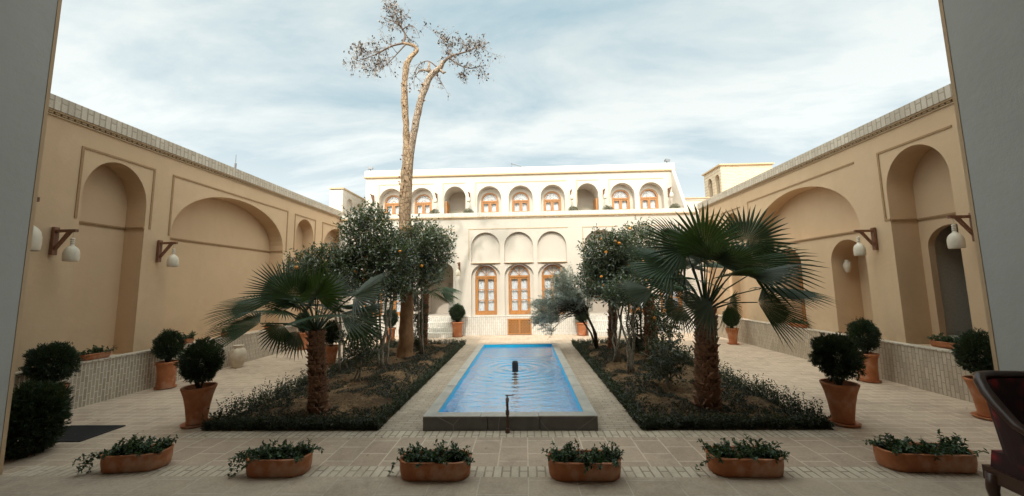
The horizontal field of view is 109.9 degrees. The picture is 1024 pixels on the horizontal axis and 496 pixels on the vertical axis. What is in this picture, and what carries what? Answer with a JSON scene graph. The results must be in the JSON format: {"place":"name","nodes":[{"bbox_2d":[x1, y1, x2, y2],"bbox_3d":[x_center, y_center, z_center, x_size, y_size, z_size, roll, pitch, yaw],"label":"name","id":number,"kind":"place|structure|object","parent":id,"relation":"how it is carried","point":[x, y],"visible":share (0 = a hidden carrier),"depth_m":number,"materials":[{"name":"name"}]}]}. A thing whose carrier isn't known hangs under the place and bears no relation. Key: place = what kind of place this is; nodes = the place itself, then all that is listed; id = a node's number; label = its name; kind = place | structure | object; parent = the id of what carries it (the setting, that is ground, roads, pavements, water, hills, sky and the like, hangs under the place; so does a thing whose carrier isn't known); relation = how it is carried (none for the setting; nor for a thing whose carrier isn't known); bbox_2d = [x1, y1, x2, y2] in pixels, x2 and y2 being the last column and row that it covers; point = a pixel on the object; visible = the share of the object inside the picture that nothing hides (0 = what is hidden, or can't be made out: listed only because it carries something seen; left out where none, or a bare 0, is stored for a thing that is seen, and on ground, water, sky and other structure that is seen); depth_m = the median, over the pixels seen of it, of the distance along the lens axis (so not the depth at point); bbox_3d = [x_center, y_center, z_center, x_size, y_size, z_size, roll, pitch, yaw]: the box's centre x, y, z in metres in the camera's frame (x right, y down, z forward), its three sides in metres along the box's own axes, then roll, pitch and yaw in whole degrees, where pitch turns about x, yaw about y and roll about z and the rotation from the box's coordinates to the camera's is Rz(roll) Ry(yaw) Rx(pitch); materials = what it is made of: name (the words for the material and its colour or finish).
{"place":"outdoors","nodes":[
{"label":"outdoors","id":0,"kind":"place"},
{"bbox_2d":[13,93,346,409],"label":"side building","id":1,"kind":"structure","parent":0,"point":[122,197],"depth_m":6.04,"materials":[{"name":"beige paint"}]},
{"bbox_2d":[31,197,42,250],"bbox_3d":[-5.984,-0.317,4.339,0.546,0.705,0.235,-1,-6,2],"label":"wall lamp","id":2,"kind":"object","parent":1,"relation":"attached to","point":[36,243],"visible":0.16,"depth_m":4.33,"materials":[{"name":"white glass"}]},
{"bbox_2d":[48,227,79,261],"bbox_3d":[-6.052,-0.051,4.866,0.364,0.470,0.156,-1,-6,2],"label":"wall lamp","id":3,"kind":"object","parent":1,"relation":"attached to","point":[71,253],"visible":1,"depth_m":4.86,"materials":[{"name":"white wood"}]},
{"bbox_2d":[75,345,117,360],"bbox_3d":[-6.134,1.525,5.267,0.232,0.209,0.444,-2,-6,12],"label":"planter","id":4,"kind":"object","parent":1,"relation":"on","point":[98,352],"visible":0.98,"depth_m":5.27,"materials":[{"name":"ceramic"}]},
{"bbox_2d":[155,240,178,266],"bbox_3d":[-6.003,0.096,6.268,0.364,0.470,0.156,-1,-6,2],"label":"wall lamp","id":5,"kind":"object","parent":1,"relation":"attached to","point":[173,260],"visible":1,"depth_m":6.25,"materials":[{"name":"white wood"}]},
{"bbox_2d":[182,330,197,343],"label":"planter","id":6,"kind":"object","parent":1,"relation":"on","point":[190,338],"visible":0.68,"depth_m":6.74,"materials":[{"name":"ceramic"}]},
{"bbox_2d":[329,187,364,213],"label":"roof block","id":7,"kind":"structure","parent":1,"relation":"on","point":[345,198],"depth_m":13.49,"materials":[{"name":"beige paint"}]},
{"bbox_2d":[201,344,459,430],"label":"garden soil","id":8,"kind":"structure","parent":0,"point":[340,401],"depth_m":5.23,"materials":[{"name":"brown soil"}]},
{"bbox_2d":[198,260,397,417],"bbox_3d":[-2.548,1.121,4.608,2.492,2.033,1.753,-1,-6,2],"label":"palm tree","id":9,"kind":"object","parent":8,"relation":"on","point":[358,320],"visible":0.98,"depth_m":4.45,"materials":[{"name":"green plant"}]},
{"bbox_2d":[277,239,365,371],"bbox_3d":[-3.630,1.090,7.004,1.658,2.612,1.383,-1,-6,2],"label":"orange tree","id":10,"kind":"object","parent":8,"relation":"on","point":[319,258],"visible":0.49,"depth_m":6.88,"materials":[{"name":"green plant"}]},
{"bbox_2d":[334,318,385,381],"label":"young tree","id":11,"kind":"object","parent":8,"relation":"on","point":[351,352],"visible":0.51,"depth_m":5.96,"materials":[{"name":"green plant"}]},
{"bbox_2d":[326,197,423,362],"bbox_3d":[-2.938,0.643,7.560,2.181,3.590,1.596,-1,-6,2],"label":"orange tree","id":12,"kind":"object","parent":8,"relation":"on","point":[376,253],"visible":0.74,"depth_m":7.34,"materials":[{"name":"green plant"}]},
{"bbox_2d":[349,269,417,367],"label":"young tree","id":13,"kind":"object","parent":8,"relation":"on","point":[397,291],"visible":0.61,"depth_m":7.02,"materials":[{"name":"green plant"}]},
{"bbox_2d":[413,296,429,350],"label":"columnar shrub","id":14,"kind":"object","parent":8,"relation":"on","point":[416,341],"visible":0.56,"depth_m":8.89,"materials":[{"name":"green plant"}]},
{"bbox_2d":[343,0,504,357],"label":"tall tree","id":15,"kind":"object","parent":8,"relation":"on","point":[405,341],"visible":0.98,"depth_m":8.73,"materials":[{"name":"brown plant"}]},
{"bbox_2d":[392,213,458,354],"bbox_3d":[-2.083,0.853,8.339,1.709,3.309,1.474,-1,-6,2],"label":"orange tree","id":16,"kind":"object","parent":8,"relation":"on","point":[429,238],"visible":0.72,"depth_m":8.28,"materials":[{"name":"green plant"}]},
{"bbox_2d":[395,263,461,345],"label":"palm tree","id":17,"kind":"object","parent":8,"relation":"on","point":[447,295],"visible":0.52,"depth_m":9.62,"materials":[{"name":"green plant"}]},
{"bbox_2d":[0,301,1001,475],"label":"ground","id":18,"kind":"structure","parent":0,"point":[883,406],"depth_m":4.88,"materials":[{"name":"brick"}]},
{"bbox_2d":[4,375,74,461],"bbox_3d":[-4.872,1.718,3.634,0.585,0.873,0.577,-1,-6,2],"label":"bush","id":19,"kind":"object","parent":18,"relation":"on","point":[37,410],"visible":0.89,"depth_m":3.57,"materials":[{"name":"green plant"}]},
{"bbox_2d":[16,340,85,396],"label":"potted shrub","id":20,"kind":"object","parent":18,"relation":"on","point":[66,363],"visible":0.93,"depth_m":4.46,"materials":[{"name":"green plant"}]},
{"bbox_2d":[42,425,125,441],"bbox_3d":[-4.978,2.110,4.098,0.680,0.011,0.440,-1,-6,2],"label":"floor grate","id":21,"kind":"object","parent":18,"relation":"on","point":[77,433],"visible":0.68,"depth_m":4.12,"materials":[{"name":"black metal"}]},
{"bbox_2d":[150,328,187,389],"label":"potted shrub","id":22,"kind":"object","parent":18,"relation":"on","point":[168,346],"visible":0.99,"depth_m":5.94,"materials":[{"name":"green plant"}]},
{"bbox_2d":[173,335,225,428],"bbox_3d":[-3.790,1.598,4.386,0.516,1.060,0.501,-1,-6,2],"label":"potted shrub","id":23,"kind":"object","parent":18,"relation":"on","point":[197,396],"visible":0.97,"depth_m":4.28,"materials":[{"name":"green plant"}]},
{"bbox_2d":[228,344,246,367],"bbox_3d":[-5.733,2.262,7.509,0.308,0.455,0.308,-1,-6,2],"label":"clay jar","id":24,"kind":"object","parent":18,"relation":"on","point":[237,356],"visible":1,"depth_m":7.42,"materials":[{"name":"beige ceramic"}]},
{"bbox_2d":[293,310,312,349],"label":"potted shrub","id":25,"kind":"object","parent":18,"relation":"on","point":[303,335],"visible":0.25,"depth_m":9.54,"materials":[{"name":"green plant"}]},
{"bbox_2d":[323,320,338,366],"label":"potted shrub","id":26,"kind":"object","parent":18,"relation":"on","point":[331,335],"visible":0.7,"depth_m":7.46,"materials":[{"name":"green plant"}]},
{"bbox_2d":[200,336,466,430],"bbox_3d":[-2.458,2.244,7.093,2.222,0.364,6.129,-1,-6,2],"label":"hedge","id":27,"kind":"object","parent":18,"relation":"on","point":[220,422],"visible":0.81,"depth_m":4.30,"materials":[{"name":"green plant"}]},
{"bbox_2d":[226,343,456,425],"bbox_3d":[-2.438,2.334,7.057,1.964,0.180,5.951,-1,-6,2],"label":"ground cover","id":28,"kind":"object","parent":18,"relation":"on","point":[385,379],"visible":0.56,"depth_m":5.70,"materials":[{"name":"green plant"}]},
{"bbox_2d":[383,309,398,342],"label":"potted shrub","id":29,"kind":"object","parent":18,"relation":"on","point":[395,319],"visible":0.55,"depth_m":10.34,"materials":[{"name":"green plant"}]},
{"bbox_2d":[448,303,465,336],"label":"potted shrub","id":30,"kind":"object","parent":18,"relation":"on","point":[457,322],"visible":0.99,"depth_m":11.51,"materials":[{"name":"green plant"}]},
{"bbox_2d":[7,430,982,477],"bbox_3d":[-0.197,1.979,3.506,8.500,0.001,0.970,-1,-6,2],"label":"brick edging","id":31,"kind":"object","parent":18,"relation":"on","point":[531,471],"visible":0.8,"depth_m":3.21,"materials":[{"name":"beige brick"}]},
{"bbox_2d":[72,433,178,474],"bbox_3d":[-3.486,1.868,3.298,0.739,0.303,0.406,0,-6,-5],"label":"planter","id":32,"kind":"object","parent":31,"relation":"on","point":[132,454],"visible":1,"depth_m":3.21,"materials":[{"name":"ceramic"}]},
{"bbox_2d":[227,438,323,477],"bbox_3d":[-2.104,1.839,3.146,0.765,0.302,0.373,-1,-6,1],"label":"planter","id":33,"kind":"object","parent":31,"relation":"on","point":[280,461],"visible":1,"depth_m":3.09,"materials":[{"name":"ceramic"}]},
{"bbox_2d":[388,439,474,480],"bbox_3d":[-0.684,1.800,3.090,0.779,0.292,0.386,-1,-6,2],"label":"planter","id":34,"kind":"object","parent":31,"relation":"on","point":[417,463],"visible":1,"depth_m":2.98,"materials":[{"name":"ceramic"}]},
{"bbox_2d":[505,395,513,433],"bbox_3d":[-0.046,1.821,3.932,0.089,0.408,0.115,-6,-8,42],"label":"standpipe tap","id":35,"kind":"object","parent":31,"relation":"on","point":[507,430],"visible":1,"depth_m":3.94,"materials":[{"name":"metal"}]},
{"bbox_2d":[541,440,624,481],"bbox_3d":[0.601,1.766,3.043,0.702,0.296,0.381,-1,-6,2],"label":"planter","id":36,"kind":"object","parent":31,"relation":"on","point":[567,463],"visible":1,"depth_m":2.94,"materials":[{"name":"ceramic"}]},
{"bbox_2d":[695,434,789,477],"bbox_3d":[1.928,1.757,3.070,0.804,0.279,0.360,-1,-6,3],"label":"planter","id":37,"kind":"object","parent":31,"relation":"on","point":[738,459],"visible":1,"depth_m":2.97,"materials":[{"name":"ceramic"}]},
{"bbox_2d":[862,429,988,473],"bbox_3d":[3.521,1.730,3.094,0.809,0.289,0.369,-2,-6,9],"label":"planter","id":38,"kind":"object","parent":31,"relation":"on","point":[906,454],"visible":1,"depth_m":3.00,"materials":[{"name":"ceramic"}]},
{"bbox_2d":[423,343,597,430],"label":"pool","id":39,"kind":"structure","parent":18,"relation":"in","point":[435,418],"depth_m":4.39,"materials":[{"name":"blue liquid"}]},
{"bbox_2d":[442,346,580,411],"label":"water","id":40,"kind":"structure","parent":39,"relation":"in","point":[528,351],"depth_m":5.66,"materials":[{"name":"blue liquid"}]},
{"bbox_2d":[512,361,517,381],"bbox_3d":[0.059,2.258,6.521,0.112,0.400,0.112,-1,-6,2],"label":"fountain nozzle","id":41,"kind":"object","parent":39,"relation":"in","point":[514,364],"visible":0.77,"depth_m":6.49,"materials":[{"name":"metal"}]},
{"bbox_2d":[0,0,1023,474],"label":"entrance building","id":42,"kind":"structure","parent":18,"relation":"on","point":[984,44],"depth_m":3.14,"materials":[{"name":"grey paint"}]},
{"bbox_2d":[337,163,703,337],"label":"mansion","id":43,"kind":"structure","parent":18,"relation":"on","point":[513,231],"depth_m":12.36,"materials":[{"name":"beige paint"}]},
{"bbox_2d":[369,194,373,203],"bbox_3d":[-5.308,-1.842,13.596,0.133,0.400,0.309,-1,-6,2],"label":"wall lamp","id":44,"kind":"object","parent":43,"relation":"attached to","point":[371,200],"visible":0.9,"depth_m":13.51,"materials":[{"name":"white wood"}]},
{"bbox_2d":[385,195,398,214],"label":"window","id":45,"kind":"structure","parent":43,"relation":"in","point":[392,202],"depth_m":14.05,"materials":[{"name":"orange wood"}]},
{"bbox_2d":[393,283,413,315],"bbox_3d":[-3.724,1.484,12.397,0.730,1.670,0.153,-1,-6,2],"label":"window","id":46,"kind":"structure","parent":43,"relation":"in","point":[398,307],"depth_m":12.38,"materials":[{"name":"orange wood"}]},
{"bbox_2d":[415,194,431,219],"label":"window","id":47,"kind":"structure","parent":43,"relation":"in","point":[423,203],"depth_m":14.00,"materials":[{"name":"orange wood"}]},
{"bbox_2d":[428,208,439,213],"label":"round shrub","id":48,"kind":"object","parent":43,"relation":"on","point":[435,211],"visible":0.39,"depth_m":12.66,"materials":[{"name":"green plant"}]},
{"bbox_2d":[445,201,449,212],"bbox_3d":[-2.513,-1.285,13.967,0.060,0.950,0.520,-1,-6,2],"label":"porch door","id":49,"kind":"structure","parent":43,"relation":"in","point":[447,206],"depth_m":13.87,"materials":[{"name":"orange wood"}]},
{"bbox_2d":[448,283,452,312],"bbox_3d":[-2.196,1.878,13.578,0.400,1.110,0.050,-1,-6,2],"label":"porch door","id":50,"kind":"structure","parent":43,"relation":"in","point":[450,284],"depth_m":13.54,"materials":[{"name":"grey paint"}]},
{"bbox_2d":[456,262,459,275],"bbox_3d":[-1.790,0.701,12.021,0.156,0.470,0.364,-1,-6,2],"label":"wall lamp","id":51,"kind":"object","parent":43,"relation":"attached to","point":[458,270],"visible":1,"depth_m":11.88,"materials":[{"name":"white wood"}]},
{"bbox_2d":[462,208,473,218],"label":"round shrub","id":52,"kind":"object","parent":43,"relation":"on","point":[466,210],"visible":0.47,"depth_m":12.65,"materials":[{"name":"green plant"}]},
{"bbox_2d":[475,265,496,314],"bbox_3d":[-0.876,1.431,12.302,0.750,1.670,0.153,-1,-6,2],"label":"window","id":53,"kind":"structure","parent":43,"relation":"in","point":[486,276],"depth_m":12.29,"materials":[{"name":"orange wood"}]},
{"bbox_2d":[481,193,498,212],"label":"window","id":54,"kind":"structure","parent":43,"relation":"in","point":[489,202],"depth_m":13.92,"materials":[{"name":"orange wood"}]},
{"bbox_2d":[508,265,530,313],"bbox_3d":[0.253,1.410,12.265,0.750,1.670,0.153,-1,-6,2],"label":"window","id":55,"kind":"structure","parent":43,"relation":"in","point":[519,275],"depth_m":12.26,"materials":[{"name":"orange wood"}]},
{"bbox_2d":[512,192,529,217],"bbox_3d":[0.341,-1.550,13.871,0.690,1.210,0.153,-1,-6,2],"label":"window","id":56,"kind":"structure","parent":43,"relation":"in","point":[520,201],"depth_m":13.87,"materials":[{"name":"orange wood"}]},
{"bbox_2d":[542,264,561,309],"bbox_3d":[1.382,1.388,12.227,0.750,1.670,0.153,-1,-6,2],"label":"window","id":57,"kind":"structure","parent":43,"relation":"in","point":[549,270],"depth_m":12.26,"materials":[{"name":"orange wood"}]},
{"bbox_2d":[543,191,560,216],"bbox_3d":[1.550,-1.572,13.831,0.690,1.210,0.153,-1,-6,2],"label":"window","id":58,"kind":"structure","parent":43,"relation":"in","point":[552,200],"depth_m":13.83,"materials":[{"name":"orange wood"}]},
{"bbox_2d":[568,206,577,216],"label":"round shrub","id":59,"kind":"object","parent":43,"relation":"on","point":[571,208],"visible":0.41,"depth_m":12.55,"materials":[{"name":"green plant"}]},
{"bbox_2d":[586,281,592,310],"bbox_3d":[2.800,1.784,13.412,0.400,1.110,0.050,-1,-6,2],"label":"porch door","id":60,"kind":"structure","parent":43,"relation":"in","point":[591,301],"depth_m":13.35,"materials":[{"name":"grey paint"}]},
{"bbox_2d":[593,198,597,215],"bbox_3d":[3.213,-1.392,13.778,0.060,0.950,0.520,-1,-6,2],"label":"porch door","id":61,"kind":"structure","parent":43,"relation":"in","point":[595,203],"depth_m":13.64,"materials":[{"name":"orange wood"}]},
{"bbox_2d":[603,189,606,198],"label":"wall lamp","id":62,"kind":"object","parent":43,"relation":"attached to","point":[604,195],"visible":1,"depth_m":13.20,"materials":[{"name":"white wood"}]},
{"bbox_2d":[602,204,613,215],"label":"round shrub","id":63,"kind":"object","parent":43,"relation":"on","point":[607,207],"visible":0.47,"depth_m":12.48,"materials":[{"name":"green plant"}]},
{"bbox_2d":[612,190,629,215],"bbox_3d":[4.148,-1.621,13.745,0.690,1.210,0.153,-1,-6,2],"label":"window","id":64,"kind":"structure","parent":43,"relation":"in","point":[620,198],"depth_m":13.75,"materials":[{"name":"orange wood"}]},
{"bbox_2d":[640,189,657,214],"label":"window","id":65,"kind":"structure","parent":43,"relation":"in","point":[648,198],"depth_m":13.70,"materials":[{"name":"orange wood"}]},
{"bbox_2d":[668,187,672,196],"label":"wall lamp","id":66,"kind":"object","parent":43,"relation":"attached to","point":[670,194],"visible":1,"depth_m":13.14,"materials":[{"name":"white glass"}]},
{"bbox_2d":[660,273,681,311],"bbox_3d":[5.299,1.315,12.098,0.730,1.670,0.153,-1,-6,2],"label":"window","id":67,"kind":"structure","parent":43,"relation":"in","point":[679,273],"depth_m":12.02,"materials":[{"name":"orange wood"}]},
{"bbox_2d":[669,203,679,207],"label":"round shrub","id":68,"kind":"object","parent":43,"relation":"on","point":[674,206],"visible":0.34,"depth_m":12.41,"materials":[{"name":"green plant"}]},
{"bbox_2d":[684,197,709,213],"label":"roof wall","id":69,"kind":"structure","parent":43,"relation":"attached to","point":[691,201],"depth_m":13.82,"materials":[{"name":"beige paint"}]},
{"bbox_2d":[701,162,774,196],"bbox_3d":[8.823,-2.039,14.177,2.770,2.170,1.630,-1,-6,2],"label":"windcatcher","id":70,"kind":"object","parent":69,"relation":"on","point":[719,178],"visible":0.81,"depth_m":13.59,"materials":[{"name":"paint"}]},
{"bbox_2d":[573,312,588,335],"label":"potted shrub","id":71,"kind":"object","parent":18,"relation":"on","point":[581,328],"visible":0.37,"depth_m":11.36,"materials":[{"name":"orange ceramic"}]},
{"bbox_2d":[579,341,805,427],"bbox_3d":[2.560,2.234,6.832,1.967,0.187,5.854,-1,-6,2],"label":"ground cover","id":72,"kind":"object","parent":18,"relation":"on","point":[606,349],"visible":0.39,"depth_m":5.06,"materials":[{"name":"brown plant"}]},
{"bbox_2d":[571,338,834,430],"bbox_3d":[2.583,2.144,6.865,2.212,0.364,6.031,-1,-6,2],"label":"hedge","id":73,"kind":"object","parent":18,"relation":"on","point":[781,422],"visible":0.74,"depth_m":4.07,"materials":[{"name":"green plant"}]},
{"bbox_2d":[721,310,740,344],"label":"potted shrub","id":74,"kind":"object","parent":18,"relation":"on","point":[732,333],"visible":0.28,"depth_m":9.33,"materials":[{"name":"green plant"}]},
{"bbox_2d":[808,331,869,427],"bbox_3d":[3.742,1.473,4.110,0.542,1.023,0.570,-3,-7,23],"label":"potted shrub","id":75,"kind":"object","parent":18,"relation":"on","point":[841,392],"visible":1,"depth_m":4.01,"materials":[{"name":"green plant"}]},
{"bbox_2d":[845,316,882,382],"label":"potted shrub","id":76,"kind":"object","parent":18,"relation":"on","point":[869,340],"visible":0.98,"depth_m":5.70,"materials":[{"name":"green plant"}]},
{"bbox_2d":[949,327,993,420],"bbox_3d":[5.494,1.447,4.197,0.491,1.039,0.506,-6,-8,40],"label":"potted shrub","id":77,"kind":"object","parent":18,"relation":"on","point":[974,349],"visible":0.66,"depth_m":4.18,"materials":[{"name":"green plant"}]},
{"bbox_2d":[51,0,950,280],"label":"sky","id":78,"kind":"structure","parent":0,"point":[266,86],"materials":[{"name":"white"}]},
{"bbox_2d":[378,343,641,430],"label":"path","id":79,"kind":"structure","parent":0,"point":[421,401],"depth_m":5.16,"materials":[{"name":"brick"}]},
{"bbox_2d":[0,476,1020,495],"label":"iwan floor","id":80,"kind":"structure","parent":0,"point":[291,486],"depth_m":2.87,"materials":[{"name":"stone"}]},
{"bbox_2d":[973,370,1023,495],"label":"armchair","id":81,"kind":"object","parent":80,"relation":"on","point":[1001,393],"visible":1,"depth_m":2.34,"materials":[{"name":"brown leather"}]},
{"bbox_2d":[165,437,883,466],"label":"paving","id":82,"kind":"structure","parent":0,"point":[690,452],"depth_m":3.53,"materials":[{"name":"stone"}]},
{"bbox_2d":[572,343,830,429],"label":"garden soil","id":83,"kind":"structure","parent":0,"point":[686,390],"depth_m":5.08,"materials":[{"name":"brown soil"}]},
{"bbox_2d":[524,261,598,348],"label":"olive tree","id":84,"kind":"object","parent":83,"relation":"on","point":[566,299],"visible":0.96,"depth_m":8.54,"materials":[{"name":"green plant"}]},
{"bbox_2d":[571,223,643,361],"bbox_3d":[2.049,0.906,7.475,1.625,2.903,1.402,-1,-6,2],"label":"orange tree","id":85,"kind":"object","parent":83,"relation":"on","point":[612,260],"visible":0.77,"depth_m":7.29,"materials":[{"name":"green plant"}]},
{"bbox_2d":[591,282,641,348],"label":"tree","id":86,"kind":"object","parent":83,"relation":"on","point":[609,338],"visible":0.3,"depth_m":8.79,"materials":[{"name":"brown plant"}]},
{"bbox_2d":[594,270,660,373],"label":"young tree","id":87,"kind":"object","parent":83,"relation":"on","point":[616,305],"visible":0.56,"depth_m":6.42,"materials":[{"name":"green plant"}]},
{"bbox_2d":[623,306,645,353],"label":"columnar shrub","id":88,"kind":"object","parent":83,"relation":"on","point":[637,341],"visible":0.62,"depth_m":8.23,"materials":[{"name":"green plant"}]},
{"bbox_2d":[619,215,676,349],"bbox_3d":[3.136,0.844,8.435,1.830,3.190,1.422,-1,-6,2],"label":"orange tree","id":89,"kind":"object","parent":83,"relation":"on","point":[640,231],"visible":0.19,"depth_m":8.35,"materials":[{"name":"green plant"}]},
{"bbox_2d":[601,263,696,357],"bbox_3d":[2.795,1.214,7.501,2.015,2.302,1.838,3,-7,-34],"label":"palm tree","id":90,"kind":"object","parent":83,"relation":"on","point":[646,318],"visible":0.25,"depth_m":7.54,"materials":[{"name":"green plant"}]},
{"bbox_2d":[646,302,682,356],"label":"young tree","id":91,"kind":"object","parent":83,"relation":"on","point":[662,328],"visible":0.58,"depth_m":6.74,"materials":[{"name":"green plant"}]},
{"bbox_2d":[637,330,694,389],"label":"shrub","id":92,"kind":"object","parent":83,"relation":"on","point":[666,361],"visible":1,"depth_m":5.40,"materials":[{"name":"green plant"}]},
{"bbox_2d":[611,203,838,411],"bbox_3d":[2.574,0.731,4.543,2.614,2.640,1.922,-1,-6,2],"label":"palm tree","id":93,"kind":"object","parent":83,"relation":"on","point":[718,248],"visible":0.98,"depth_m":4.45,"materials":[{"name":"green plant"}]},
{"bbox_2d":[697,83,988,402],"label":"side building","id":94,"kind":"structure","parent":0,"point":[896,178],"depth_m":5.91,"materials":[{"name":"beige paint"}]},
{"bbox_2d":[787,318,808,327],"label":"planter","id":95,"kind":"object","parent":94,"relation":"on","point":[799,323],"visible":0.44,"depth_m":7.63,"materials":[{"name":"ceramic"}]},
{"bbox_2d":[798,265,806,321],"bbox_3d":[6.679,1.003,7.970,0.082,1.360,0.620,-1,-6,2],"label":"door","id":96,"kind":"structure","parent":94,"relation":"in","point":[801,284],"depth_m":8.22,"materials":[{"name":"orange wood"}]},
{"bbox_2d":[843,260,851,272],"bbox_3d":[6.419,0.349,6.881,0.127,0.240,0.127,3,-7,-32],"label":"wall lamp","id":97,"kind":"object","parent":94,"relation":"attached to","point":[847,266],"depth_m":6.85,"materials":[{"name":"glass"}]},
{"bbox_2d":[853,227,878,255],"bbox_3d":[5.961,-0.107,6.070,0.364,0.470,0.156,-1,-6,2],"label":"wall lamp","id":98,"kind":"object","parent":94,"relation":"attached to","point":[859,248],"visible":1,"depth_m":6.05,"materials":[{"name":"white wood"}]},
{"bbox_2d":[927,332,961,348],"bbox_3d":[6.211,1.320,5.102,0.248,0.211,0.491,0,-6,-11],"label":"planter","id":99,"kind":"object","parent":94,"relation":"on","point":[941,341],"visible":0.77,"depth_m":5.15,"materials":[{"name":"ceramic"}]},
{"bbox_2d":[947,213,974,248],"bbox_3d":[5.914,-0.230,4.716,0.364,0.470,0.156,-1,-6,2],"label":"wall lamp","id":100,"kind":"object","parent":94,"relation":"attached to","point":[956,239],"visible":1,"depth_m":4.71,"materials":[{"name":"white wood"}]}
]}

